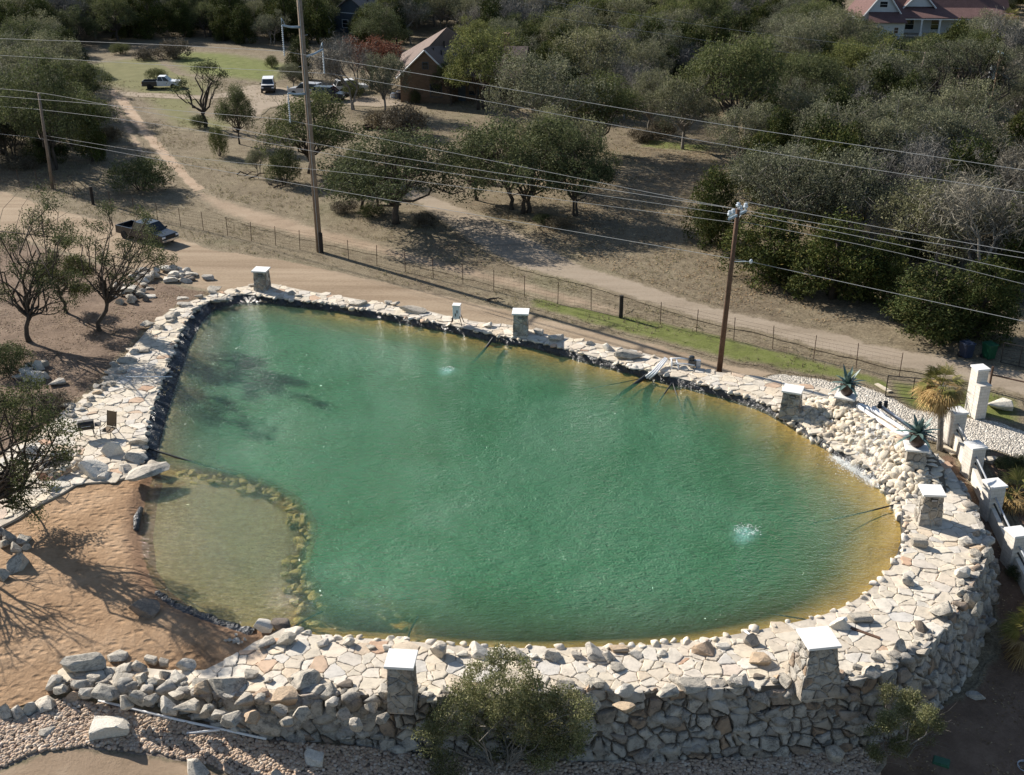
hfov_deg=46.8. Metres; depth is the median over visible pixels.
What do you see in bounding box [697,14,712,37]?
juniper tree
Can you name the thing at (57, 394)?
dry shrub
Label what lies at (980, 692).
soil crumbs
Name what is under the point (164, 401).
pond liner
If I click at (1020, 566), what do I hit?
wall
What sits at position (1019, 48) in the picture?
oak tree
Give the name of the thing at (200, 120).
shrub
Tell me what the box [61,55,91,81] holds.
oak tree
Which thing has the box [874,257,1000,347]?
juniper tree
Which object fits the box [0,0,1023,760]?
ground
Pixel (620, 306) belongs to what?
wire fence
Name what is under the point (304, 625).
drowned rock
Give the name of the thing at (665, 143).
grass patch
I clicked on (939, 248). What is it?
oak tree
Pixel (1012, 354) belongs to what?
metal gate
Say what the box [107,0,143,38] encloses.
juniper tree
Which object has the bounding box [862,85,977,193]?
oak tree
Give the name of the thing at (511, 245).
driveway
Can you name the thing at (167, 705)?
boulder
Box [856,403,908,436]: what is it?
white pipe
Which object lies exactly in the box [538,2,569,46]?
juniper tree
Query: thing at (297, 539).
drowned rock
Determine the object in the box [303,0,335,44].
juniper tree
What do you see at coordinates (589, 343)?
boulder
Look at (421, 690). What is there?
capping stone
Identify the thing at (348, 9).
dark house
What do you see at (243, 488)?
drowned rock
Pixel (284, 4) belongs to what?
tree
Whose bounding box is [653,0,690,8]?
oak tree
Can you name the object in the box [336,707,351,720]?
boulder
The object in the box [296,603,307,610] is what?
drowned rock
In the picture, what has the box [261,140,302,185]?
shrub
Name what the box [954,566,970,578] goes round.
boulder
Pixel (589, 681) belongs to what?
capping stone
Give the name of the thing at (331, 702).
boulder
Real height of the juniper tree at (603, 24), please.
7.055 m
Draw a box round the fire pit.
[34,450,81,476]
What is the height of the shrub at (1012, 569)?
0.892 m
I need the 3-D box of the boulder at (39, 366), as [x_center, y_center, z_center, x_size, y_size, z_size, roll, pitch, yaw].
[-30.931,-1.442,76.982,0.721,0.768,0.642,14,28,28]
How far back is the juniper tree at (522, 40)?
164.51 m
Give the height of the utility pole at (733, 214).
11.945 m
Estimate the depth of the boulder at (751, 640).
50.23 m
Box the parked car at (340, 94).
[311,85,348,100]
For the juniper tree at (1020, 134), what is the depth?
122.45 m
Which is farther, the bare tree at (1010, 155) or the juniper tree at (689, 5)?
the juniper tree at (689, 5)
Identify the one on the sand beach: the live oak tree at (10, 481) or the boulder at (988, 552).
the live oak tree at (10, 481)
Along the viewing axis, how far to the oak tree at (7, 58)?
149.74 m
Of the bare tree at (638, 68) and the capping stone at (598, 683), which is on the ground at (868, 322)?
the bare tree at (638, 68)
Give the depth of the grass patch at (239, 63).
183.96 m
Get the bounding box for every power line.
[0,38,275,50]
[0,106,726,213]
[1,55,328,73]
[1,96,283,119]
[4,134,749,261]
[8,89,726,207]
[50,136,733,222]
[283,51,1022,169]
[284,119,1020,257]
[329,73,1023,192]
[543,0,924,52]
[547,16,988,69]
[745,222,1021,283]
[748,202,1022,252]
[748,214,1021,271]
[753,262,1021,320]
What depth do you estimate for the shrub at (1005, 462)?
66.53 m
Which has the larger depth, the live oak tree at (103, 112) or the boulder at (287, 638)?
the live oak tree at (103, 112)
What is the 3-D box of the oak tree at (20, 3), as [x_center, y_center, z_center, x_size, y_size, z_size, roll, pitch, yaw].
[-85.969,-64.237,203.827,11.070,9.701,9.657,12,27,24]
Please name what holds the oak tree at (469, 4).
on the ground at (868, 322)
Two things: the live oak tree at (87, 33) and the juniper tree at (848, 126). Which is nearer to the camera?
the juniper tree at (848, 126)
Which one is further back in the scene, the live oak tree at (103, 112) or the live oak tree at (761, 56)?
the live oak tree at (761, 56)
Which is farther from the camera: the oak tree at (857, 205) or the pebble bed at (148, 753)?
the oak tree at (857, 205)
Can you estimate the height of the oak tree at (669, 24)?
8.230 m
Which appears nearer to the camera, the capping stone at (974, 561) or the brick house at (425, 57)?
the capping stone at (974, 561)
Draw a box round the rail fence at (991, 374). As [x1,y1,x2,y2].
[989,366,1023,383]
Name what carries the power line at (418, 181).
attached to the utility pole at (733, 214)
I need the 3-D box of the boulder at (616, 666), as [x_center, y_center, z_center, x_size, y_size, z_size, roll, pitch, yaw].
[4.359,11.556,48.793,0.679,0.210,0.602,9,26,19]
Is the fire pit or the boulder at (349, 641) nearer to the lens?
the boulder at (349, 641)
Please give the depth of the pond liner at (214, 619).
52.78 m
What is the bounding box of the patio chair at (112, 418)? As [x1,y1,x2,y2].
[99,410,119,437]
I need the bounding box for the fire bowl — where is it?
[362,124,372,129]
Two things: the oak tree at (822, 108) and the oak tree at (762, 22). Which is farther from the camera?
the oak tree at (762, 22)
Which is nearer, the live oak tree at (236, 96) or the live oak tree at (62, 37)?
the live oak tree at (236, 96)
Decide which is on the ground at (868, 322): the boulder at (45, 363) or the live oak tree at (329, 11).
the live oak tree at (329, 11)
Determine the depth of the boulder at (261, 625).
51.74 m
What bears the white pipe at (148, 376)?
on the stone deck
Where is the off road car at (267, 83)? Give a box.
[260,76,275,92]
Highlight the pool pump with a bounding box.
[670,355,700,369]
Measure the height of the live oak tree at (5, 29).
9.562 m
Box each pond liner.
[144,295,905,628]
[154,590,254,634]
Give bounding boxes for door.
[458,85,465,100]
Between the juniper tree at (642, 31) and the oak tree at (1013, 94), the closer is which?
the oak tree at (1013, 94)
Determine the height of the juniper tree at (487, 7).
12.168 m
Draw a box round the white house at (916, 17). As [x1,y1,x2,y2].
[848,0,1014,38]
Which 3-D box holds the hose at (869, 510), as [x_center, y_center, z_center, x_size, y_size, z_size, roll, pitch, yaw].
[17.552,6.586,61.243,4.697,0.728,0.118,-4,25,-10]
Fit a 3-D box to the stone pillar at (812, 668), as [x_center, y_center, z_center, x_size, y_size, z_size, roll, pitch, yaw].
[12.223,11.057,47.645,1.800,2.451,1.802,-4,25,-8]
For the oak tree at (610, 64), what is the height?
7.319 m
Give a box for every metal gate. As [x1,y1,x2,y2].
[885,375,968,403]
[1000,342,1023,367]
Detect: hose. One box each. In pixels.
[148,448,236,474]
[293,611,322,626]
[407,618,417,636]
[482,337,493,351]
[628,373,648,387]
[770,613,805,619]
[845,504,893,516]
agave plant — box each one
[829,364,865,397]
[894,414,940,449]
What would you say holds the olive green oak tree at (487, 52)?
on the ground at (868, 322)
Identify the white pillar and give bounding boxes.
[943,406,968,446]
[960,440,987,479]
[964,364,991,418]
[979,477,1007,521]
[1000,525,1023,570]
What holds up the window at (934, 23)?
in the white house at (916, 17)
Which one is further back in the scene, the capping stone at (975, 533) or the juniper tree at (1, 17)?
the juniper tree at (1, 17)
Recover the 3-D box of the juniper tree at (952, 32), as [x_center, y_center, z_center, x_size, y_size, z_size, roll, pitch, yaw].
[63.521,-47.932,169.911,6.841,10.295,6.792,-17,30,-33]
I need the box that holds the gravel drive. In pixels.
[763,373,1023,457]
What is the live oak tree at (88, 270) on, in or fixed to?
on the soil bed at (98, 356)
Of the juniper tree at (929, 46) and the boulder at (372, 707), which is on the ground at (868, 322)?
the juniper tree at (929, 46)
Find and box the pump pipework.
[645,357,667,378]
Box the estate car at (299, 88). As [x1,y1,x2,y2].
[288,81,322,95]
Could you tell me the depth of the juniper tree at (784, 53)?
153.76 m
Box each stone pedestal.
[834,389,858,406]
[903,440,928,464]
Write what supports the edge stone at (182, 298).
on the stone deck
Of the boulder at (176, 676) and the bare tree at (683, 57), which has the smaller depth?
the boulder at (176, 676)
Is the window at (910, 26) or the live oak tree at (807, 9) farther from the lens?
the window at (910, 26)
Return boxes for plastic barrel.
[390,92,395,97]
[396,90,400,99]
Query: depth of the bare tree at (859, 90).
135.31 m
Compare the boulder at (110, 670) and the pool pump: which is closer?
the boulder at (110, 670)
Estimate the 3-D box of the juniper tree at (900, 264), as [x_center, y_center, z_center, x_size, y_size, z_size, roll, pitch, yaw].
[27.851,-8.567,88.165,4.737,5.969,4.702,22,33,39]
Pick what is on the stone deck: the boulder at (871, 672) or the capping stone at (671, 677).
the capping stone at (671, 677)
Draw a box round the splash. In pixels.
[817,451,874,484]
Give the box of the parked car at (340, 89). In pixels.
[332,78,367,92]
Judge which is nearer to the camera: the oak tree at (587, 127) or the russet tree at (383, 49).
the oak tree at (587, 127)
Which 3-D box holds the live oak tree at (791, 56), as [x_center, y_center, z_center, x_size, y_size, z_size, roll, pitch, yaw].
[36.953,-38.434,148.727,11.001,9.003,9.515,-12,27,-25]
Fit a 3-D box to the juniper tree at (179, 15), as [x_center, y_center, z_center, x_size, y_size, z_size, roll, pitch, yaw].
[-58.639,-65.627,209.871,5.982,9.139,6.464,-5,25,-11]
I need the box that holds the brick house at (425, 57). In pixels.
[395,27,529,103]
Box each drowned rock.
[178,470,187,475]
[188,469,195,476]
[229,480,238,485]
[235,486,246,492]
[239,478,247,485]
[246,485,254,493]
[268,488,276,493]
[280,571,288,576]
[281,558,289,567]
[282,587,290,592]
[287,513,292,521]
[289,569,299,576]
[290,505,301,509]
[290,559,300,564]
[290,599,297,604]
[291,583,298,589]
[292,517,300,523]
[293,616,304,622]
[294,536,306,543]
[295,608,302,614]
[296,543,305,549]
[296,587,306,593]
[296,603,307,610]
[297,597,307,605]
[298,582,309,589]
[299,517,306,526]
[300,621,310,628]
[307,590,318,601]
[309,620,320,627]
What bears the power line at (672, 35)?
attached to the utility pole
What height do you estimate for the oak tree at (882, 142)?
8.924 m
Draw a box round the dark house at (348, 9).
[333,0,419,32]
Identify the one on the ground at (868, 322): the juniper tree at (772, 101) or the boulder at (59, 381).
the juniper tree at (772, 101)
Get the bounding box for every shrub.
[0,152,41,171]
[0,336,36,377]
[23,387,75,415]
[97,125,122,141]
[99,150,179,193]
[107,42,132,54]
[131,46,160,60]
[142,67,168,78]
[155,37,195,59]
[188,114,207,128]
[207,125,229,156]
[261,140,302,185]
[263,55,278,67]
[328,199,357,213]
[341,78,364,97]
[355,202,384,217]
[361,108,397,130]
[378,98,432,138]
[407,639,598,774]
[408,211,440,227]
[409,90,420,103]
[532,211,553,226]
[543,215,576,230]
[627,125,654,142]
[647,127,663,138]
[648,119,677,136]
[991,470,1015,490]
[993,454,1017,471]
[1004,563,1021,584]
[1010,452,1023,468]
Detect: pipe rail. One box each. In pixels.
[956,423,967,444]
[975,456,986,478]
[993,497,1009,526]
[1017,546,1023,564]
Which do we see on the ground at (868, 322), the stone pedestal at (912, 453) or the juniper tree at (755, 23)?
the juniper tree at (755, 23)
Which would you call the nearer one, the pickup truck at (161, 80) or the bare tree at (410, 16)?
the pickup truck at (161, 80)
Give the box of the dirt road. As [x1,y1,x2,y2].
[0,189,777,376]
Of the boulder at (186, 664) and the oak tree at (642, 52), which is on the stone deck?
the boulder at (186, 664)
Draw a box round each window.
[342,19,348,27]
[422,62,428,68]
[430,84,441,96]
[469,84,478,95]
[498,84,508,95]
[879,1,888,7]
[893,27,898,33]
[904,20,914,29]
[930,20,938,29]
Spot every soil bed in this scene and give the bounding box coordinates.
[0,237,209,457]
[862,453,1023,774]
[985,451,1023,526]
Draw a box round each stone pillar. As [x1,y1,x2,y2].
[251,266,270,291]
[384,648,418,714]
[512,308,529,336]
[778,383,804,420]
[785,626,841,700]
[913,484,946,526]
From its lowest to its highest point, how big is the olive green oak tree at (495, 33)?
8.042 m
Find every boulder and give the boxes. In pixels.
[0,539,10,547]
[0,568,10,580]
[0,703,12,719]
[2,529,16,542]
[6,551,28,574]
[10,542,21,552]
[11,705,27,719]
[12,373,24,379]
[16,446,37,456]
[16,534,31,544]
[19,368,29,372]
[21,543,31,550]
[22,702,36,715]
[25,370,42,380]
[31,360,44,370]
[32,372,44,382]
[34,695,54,712]
[38,726,55,735]
[41,360,49,366]
[41,372,49,378]
[45,674,62,690]
[49,378,65,384]
[53,684,68,694]
[60,652,105,672]
[65,690,82,702]
[71,680,86,690]
[78,460,108,479]
[78,687,93,698]
[87,674,99,683]
[89,716,129,741]
[91,683,120,700]
[92,390,101,394]
[97,471,109,479]
[100,442,123,457]
[106,668,114,675]
[107,650,128,661]
[112,671,134,686]
[115,662,132,671]
[116,356,137,363]
[119,464,131,473]
[120,695,133,709]
[124,452,147,462]
[125,462,169,481]
[127,690,147,706]
[129,436,148,444]
[129,598,159,617]
[131,660,146,671]
[135,673,148,683]
[140,683,153,694]
[143,693,159,706]
[144,654,157,665]
[159,657,168,667]
[159,671,170,678]
[160,695,177,715]
[167,669,185,683]
[168,690,184,699]
[173,698,199,713]
[175,658,195,671]
[187,758,209,774]
[193,679,211,694]
[199,704,214,718]
[202,274,213,279]
[208,677,246,702]
[211,709,226,719]
[220,710,243,728]
[234,692,254,705]
[244,669,258,679]
[244,710,260,724]
[250,718,281,736]
[253,618,272,632]
[254,693,265,704]
[256,635,275,647]
[264,677,273,682]
[270,686,297,705]
[271,618,290,629]
[271,704,287,718]
[271,769,281,774]
[275,632,296,645]
[279,716,294,726]
[287,677,293,683]
[291,668,320,690]
[293,706,312,722]
[304,748,323,766]
[307,684,324,693]
[316,638,329,647]
[325,696,338,707]
[336,678,352,687]
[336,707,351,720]
[342,637,354,646]
[345,687,359,692]
[348,300,367,305]
[349,717,362,731]
[364,702,377,712]
[366,644,375,649]
[376,712,389,724]
[382,644,391,650]
[384,300,391,304]
[399,305,426,314]
[429,640,446,658]
[456,650,467,655]
[470,641,489,659]
[483,322,491,326]
[510,646,526,659]
[526,653,538,659]
[533,328,543,334]
[544,651,561,662]
[548,334,563,340]
[571,650,581,659]
[582,693,600,711]
[585,341,594,344]
[585,641,604,661]
[602,343,612,350]
[602,650,615,663]
[609,644,628,652]
[610,661,625,671]
[612,701,635,712]
[614,683,634,697]
[615,349,644,358]
[628,650,641,659]
[656,649,666,657]
[657,683,679,697]
[675,677,706,694]
[679,366,688,370]
[691,641,714,656]
[715,642,729,649]
[733,673,748,687]
[743,633,759,646]
[749,652,771,665]
[753,673,764,679]
[825,744,844,762]
[829,619,851,630]
[847,612,873,622]
[861,665,881,678]
[870,652,883,661]
[893,638,906,652]
[902,574,914,586]
[910,537,928,548]
[914,620,928,632]
[916,648,929,656]
[929,600,953,615]
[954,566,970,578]
[956,589,964,596]
[958,534,976,546]
[958,611,971,620]
[963,593,975,608]
[965,691,985,699]
[971,601,982,616]
[981,547,993,558]
[984,456,997,464]
[988,398,1012,410]
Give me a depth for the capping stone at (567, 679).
47.73 m
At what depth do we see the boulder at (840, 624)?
51.18 m
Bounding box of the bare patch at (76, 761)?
[0,748,227,774]
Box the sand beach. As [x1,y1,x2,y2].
[0,474,275,707]
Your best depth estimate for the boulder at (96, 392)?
73.07 m
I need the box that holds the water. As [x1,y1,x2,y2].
[141,303,900,647]
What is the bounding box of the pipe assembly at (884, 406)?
[872,401,911,428]
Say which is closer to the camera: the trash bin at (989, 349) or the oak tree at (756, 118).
the trash bin at (989, 349)
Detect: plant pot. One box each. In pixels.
[840,380,854,395]
[908,429,926,447]
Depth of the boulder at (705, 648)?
49.69 m
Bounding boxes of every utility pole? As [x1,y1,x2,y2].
[38,93,54,188]
[281,0,324,252]
[716,202,752,371]
[988,51,1003,118]
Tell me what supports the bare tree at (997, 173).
on the ground at (868, 322)
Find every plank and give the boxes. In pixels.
[850,627,880,639]
[874,383,891,392]
[943,444,956,454]
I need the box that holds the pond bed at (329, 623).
[153,305,904,647]
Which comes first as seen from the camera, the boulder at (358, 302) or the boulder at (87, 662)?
the boulder at (87, 662)
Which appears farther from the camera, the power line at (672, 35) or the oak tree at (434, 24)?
the oak tree at (434, 24)
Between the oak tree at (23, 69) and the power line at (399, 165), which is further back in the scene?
the oak tree at (23, 69)
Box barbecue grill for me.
[77,419,100,439]
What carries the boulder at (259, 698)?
on the stone deck
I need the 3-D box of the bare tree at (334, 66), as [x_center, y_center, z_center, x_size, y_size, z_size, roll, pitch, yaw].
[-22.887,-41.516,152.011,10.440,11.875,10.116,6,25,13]
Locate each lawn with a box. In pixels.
[383,34,406,47]
[869,36,923,46]
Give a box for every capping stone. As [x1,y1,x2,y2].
[133,672,148,680]
[145,677,158,686]
[156,679,164,686]
[192,677,207,685]
[223,692,235,698]
[252,687,269,697]
[319,687,336,700]
[320,682,334,693]
[339,688,347,693]
[377,683,386,699]
[418,686,427,693]
[419,691,433,699]
[441,685,448,693]
[556,677,574,690]
[585,677,596,687]
[586,684,592,691]
[592,677,603,688]
[668,673,677,684]
[711,677,726,687]
[726,674,737,686]
[770,677,777,683]
[778,672,791,688]
[840,669,845,678]
[852,664,862,669]
[885,664,895,669]
[886,649,901,658]
[889,655,898,663]
[914,632,924,636]
[924,633,931,640]
[955,578,965,584]
[969,545,985,550]
[969,548,981,557]
[969,559,980,564]
[972,530,979,535]
[979,528,985,534]
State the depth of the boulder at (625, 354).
78.08 m
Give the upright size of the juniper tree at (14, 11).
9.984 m
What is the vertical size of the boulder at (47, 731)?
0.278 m
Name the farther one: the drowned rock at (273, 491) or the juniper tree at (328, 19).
the juniper tree at (328, 19)
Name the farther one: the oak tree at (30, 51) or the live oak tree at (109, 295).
the oak tree at (30, 51)
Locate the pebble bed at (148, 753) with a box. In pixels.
[0,698,878,774]
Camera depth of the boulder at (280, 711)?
46.25 m
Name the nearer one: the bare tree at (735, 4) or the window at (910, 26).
the bare tree at (735, 4)
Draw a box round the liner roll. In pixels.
[133,507,143,531]
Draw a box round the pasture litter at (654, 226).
[475,141,854,321]
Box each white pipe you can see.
[98,700,266,739]
[126,376,171,376]
[187,729,219,733]
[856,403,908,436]
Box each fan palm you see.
[907,364,971,450]
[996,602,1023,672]
[999,463,1023,516]
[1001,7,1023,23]
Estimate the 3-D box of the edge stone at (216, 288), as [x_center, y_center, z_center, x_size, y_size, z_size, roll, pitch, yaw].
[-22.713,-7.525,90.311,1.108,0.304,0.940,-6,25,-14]
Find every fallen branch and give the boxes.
[249,173,275,178]
[480,297,502,300]
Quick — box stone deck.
[0,283,982,704]
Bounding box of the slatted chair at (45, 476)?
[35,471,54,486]
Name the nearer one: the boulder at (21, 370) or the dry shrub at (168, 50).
the boulder at (21, 370)
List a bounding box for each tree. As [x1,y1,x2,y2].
[0,0,12,17]
[0,0,28,18]
[0,13,17,28]
[0,14,53,44]
[0,26,34,57]
[0,30,35,49]
[0,31,64,72]
[0,41,33,65]
[0,41,100,170]
[0,44,81,79]
[0,61,77,140]
[0,71,28,154]
[0,105,34,160]
[0,178,90,342]
[0,368,86,527]
[2,58,55,91]
[4,9,61,33]
[5,4,26,23]
[11,26,85,62]
[16,76,124,145]
[21,114,70,163]
[22,0,60,24]
[23,19,75,40]
[24,0,60,30]
[28,27,80,63]
[32,233,99,313]
[34,51,115,95]
[45,0,67,17]
[48,0,90,27]
[53,2,99,43]
[55,26,90,63]
[55,73,97,133]
[58,0,99,34]
[60,198,179,331]
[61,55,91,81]
[71,2,111,38]
[71,97,107,161]
[82,0,109,30]
[83,0,144,40]
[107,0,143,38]
[126,0,165,34]
[130,0,173,40]
[156,0,201,32]
[165,0,199,37]
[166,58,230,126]
[184,0,222,36]
[194,12,208,28]
[203,0,240,35]
[208,4,233,40]
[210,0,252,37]
[213,79,256,143]
[224,3,258,44]
[237,0,253,27]
[244,145,268,173]
[245,0,264,33]
[249,9,290,44]
[251,80,367,173]
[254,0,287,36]
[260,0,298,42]
[277,62,302,86]
[282,35,315,82]
[286,0,340,40]
[287,0,337,13]
[300,19,376,109]
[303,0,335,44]
[304,0,338,33]
[305,120,498,224]
[322,140,400,208]
[330,0,343,9]
[337,30,404,88]
[345,9,365,40]
[349,0,412,45]
[350,3,382,47]
[355,42,411,110]
[362,0,430,20]
[374,0,434,40]
[382,0,436,43]
[386,0,410,44]
[424,0,466,30]
[425,51,468,105]
[430,1,455,26]
[437,131,502,200]
[439,26,528,109]
[444,109,603,213]
[449,0,492,21]
[451,0,484,25]
[453,1,472,29]
[453,14,492,43]
[466,0,506,36]
[473,22,526,45]
[474,0,520,15]
[478,37,618,128]
[483,11,536,41]
[486,11,529,32]
[498,0,554,23]
[501,32,539,57]
[504,102,610,186]
[510,34,533,68]
[511,0,562,14]
[517,10,569,46]
[519,21,540,68]
[527,41,563,100]
[529,4,554,13]
[536,43,587,113]
[536,122,622,215]
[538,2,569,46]
[538,3,604,46]
[538,22,583,77]
[545,31,567,48]
[546,23,648,82]
[552,0,598,29]
[558,0,586,10]
[562,68,661,151]
[563,0,606,24]
[572,24,619,55]
[577,45,633,92]
[584,0,617,31]
[594,0,654,30]
[594,19,608,35]
[601,0,644,18]
[601,55,659,108]
[604,20,648,54]
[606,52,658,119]
[608,23,633,52]
[614,37,678,94]
[616,11,666,37]
[619,8,641,54]
[620,63,695,127]
[623,37,652,75]
[629,14,674,34]
[633,15,673,65]
[635,20,659,42]
[639,0,659,24]
[641,19,680,34]
[642,27,713,66]
[642,70,720,149]
[643,0,699,24]
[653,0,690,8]
[654,4,695,27]
[654,42,685,81]
[665,30,791,147]
[666,44,703,75]
[671,16,700,64]
[673,21,711,80]
[677,17,712,32]
[679,160,749,250]
[680,0,703,16]
[683,7,715,23]
[687,0,744,27]
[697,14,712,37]
[697,43,729,91]
[698,43,782,115]
[703,10,735,46]
[703,96,783,173]
[704,40,735,49]
[712,133,856,242]
[714,205,817,292]
[723,34,785,107]
[724,0,757,28]
[725,129,780,207]
[726,36,787,57]
[727,9,760,43]
[730,0,764,10]
[733,29,761,44]
[736,0,752,27]
[737,2,774,36]
[738,14,763,38]
[745,10,807,43]
[748,92,789,130]
[752,105,800,182]
[757,6,788,34]
[757,12,841,60]
[758,2,772,19]
[758,49,797,104]
[758,138,827,205]
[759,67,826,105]
[760,80,829,133]
[762,0,781,14]
[765,0,818,14]
[767,49,865,104]
[768,20,808,56]
[768,47,848,89]
[771,1,826,31]
[772,75,840,115]
[778,205,895,303]
[779,11,855,58]
[779,113,864,201]
[780,139,922,252]
[786,114,811,139]
[788,90,884,143]
[789,122,880,241]
[790,0,847,15]
[800,104,846,147]
[805,8,853,35]
[806,31,845,61]
[812,78,860,150]
[813,3,882,43]
[815,50,836,68]
[817,39,849,68]
[820,0,849,15]
[821,103,914,174]
[825,119,867,165]
[826,36,876,93]
[834,37,932,102]
[837,11,877,34]
[839,29,897,46]
[844,33,931,87]
[846,24,914,61]
[848,77,887,111]
[850,60,907,108]
[855,87,877,110]
[857,92,938,144]
[857,233,913,308]
[860,120,968,222]
[860,679,960,772]
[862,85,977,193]
[862,112,905,185]
[863,79,945,131]
[868,168,1019,272]
[870,139,940,205]
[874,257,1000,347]
[880,97,961,154]
[882,69,930,108]
[887,72,939,103]
[894,170,975,265]
[897,38,930,72]
[899,69,1017,134]
[899,139,1023,284]
[901,37,1005,108]
[904,30,964,90]
[905,29,944,86]
[906,94,1015,159]
[908,31,945,49]
[914,129,1012,251]
[926,37,991,100]
[928,37,1023,128]
[932,17,971,51]
[932,252,1023,346]
[938,125,1017,189]
[944,20,1003,40]
[945,165,1023,268]
[947,26,993,76]
[957,27,1009,100]
[963,7,1023,32]
[967,20,1015,53]
[968,132,1023,199]
[973,6,1023,74]
[974,197,1023,303]
[976,132,1023,182]
[994,43,1023,87]
[994,71,1023,115]
[995,108,1023,152]
[998,49,1023,89]
[1010,0,1023,9]
[1010,117,1023,160]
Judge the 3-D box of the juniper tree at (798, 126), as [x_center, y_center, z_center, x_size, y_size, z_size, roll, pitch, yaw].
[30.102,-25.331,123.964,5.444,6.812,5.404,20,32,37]
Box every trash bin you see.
[957,339,976,358]
[980,340,998,359]
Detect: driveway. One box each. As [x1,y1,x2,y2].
[233,85,406,119]
[389,188,1023,398]
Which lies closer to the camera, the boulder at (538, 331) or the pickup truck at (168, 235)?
the boulder at (538, 331)
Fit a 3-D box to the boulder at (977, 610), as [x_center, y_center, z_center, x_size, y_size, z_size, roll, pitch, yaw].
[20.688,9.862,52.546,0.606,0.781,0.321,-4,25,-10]
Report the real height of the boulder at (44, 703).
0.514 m
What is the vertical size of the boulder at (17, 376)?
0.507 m
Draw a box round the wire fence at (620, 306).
[0,169,902,375]
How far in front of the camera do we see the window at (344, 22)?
215.40 m
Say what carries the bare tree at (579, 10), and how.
on the ground at (868, 322)
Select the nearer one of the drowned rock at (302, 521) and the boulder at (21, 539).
the boulder at (21, 539)
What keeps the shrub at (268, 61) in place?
on the grass patch at (239, 63)
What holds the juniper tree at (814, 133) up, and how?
on the ground at (868, 322)
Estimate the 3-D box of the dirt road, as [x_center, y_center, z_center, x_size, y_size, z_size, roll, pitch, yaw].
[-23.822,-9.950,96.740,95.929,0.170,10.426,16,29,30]
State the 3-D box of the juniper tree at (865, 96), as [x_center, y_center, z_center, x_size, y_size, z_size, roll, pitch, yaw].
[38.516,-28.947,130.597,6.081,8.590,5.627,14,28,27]
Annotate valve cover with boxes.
[932,755,949,768]
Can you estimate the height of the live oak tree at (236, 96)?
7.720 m
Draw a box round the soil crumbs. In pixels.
[878,478,1023,774]
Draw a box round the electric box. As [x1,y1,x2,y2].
[450,303,463,325]
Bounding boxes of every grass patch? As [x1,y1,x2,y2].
[84,55,256,133]
[158,50,294,83]
[527,296,889,394]
[635,139,716,152]
[883,376,1023,429]
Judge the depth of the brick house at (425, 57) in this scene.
157.24 m
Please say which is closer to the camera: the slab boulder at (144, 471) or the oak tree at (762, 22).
the slab boulder at (144, 471)
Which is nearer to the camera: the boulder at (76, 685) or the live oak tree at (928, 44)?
the boulder at (76, 685)
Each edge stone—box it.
[61,401,75,406]
[66,411,76,417]
[82,402,92,407]
[93,383,99,388]
[108,375,118,379]
[111,362,119,367]
[117,367,124,371]
[129,349,139,354]
[137,347,149,352]
[140,320,154,326]
[165,315,173,321]
[169,311,179,315]
[177,296,188,300]
[181,302,190,306]
[191,306,200,310]
[207,286,221,290]
[208,290,216,293]
[209,297,220,302]
[215,296,227,301]
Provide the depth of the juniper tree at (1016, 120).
126.02 m
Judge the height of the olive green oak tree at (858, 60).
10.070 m
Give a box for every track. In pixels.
[106,90,213,192]
[111,96,176,187]
[116,91,230,99]
[186,189,632,315]
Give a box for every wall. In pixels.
[51,480,1000,763]
[775,396,948,520]
[952,433,964,462]
[970,467,982,501]
[988,508,1004,549]
[1013,558,1023,593]
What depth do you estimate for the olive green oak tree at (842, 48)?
152.41 m
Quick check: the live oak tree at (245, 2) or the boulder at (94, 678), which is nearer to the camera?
the boulder at (94, 678)
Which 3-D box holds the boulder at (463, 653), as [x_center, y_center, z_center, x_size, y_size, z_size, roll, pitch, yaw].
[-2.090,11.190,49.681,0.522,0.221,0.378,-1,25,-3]
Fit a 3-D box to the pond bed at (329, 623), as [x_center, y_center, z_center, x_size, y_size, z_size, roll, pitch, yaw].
[-1.242,4.415,70.639,43.016,4.142,43.003,0,25,0]
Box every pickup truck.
[115,218,178,245]
[141,75,179,88]
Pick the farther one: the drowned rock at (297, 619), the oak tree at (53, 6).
the oak tree at (53, 6)
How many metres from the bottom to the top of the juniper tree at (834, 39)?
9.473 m
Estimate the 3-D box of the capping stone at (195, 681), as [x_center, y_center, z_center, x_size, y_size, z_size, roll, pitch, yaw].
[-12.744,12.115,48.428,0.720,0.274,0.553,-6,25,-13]
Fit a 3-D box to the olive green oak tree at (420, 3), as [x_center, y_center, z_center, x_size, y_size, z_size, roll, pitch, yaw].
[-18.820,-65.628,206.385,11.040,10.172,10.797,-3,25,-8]
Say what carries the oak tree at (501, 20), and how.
on the ground at (868, 322)

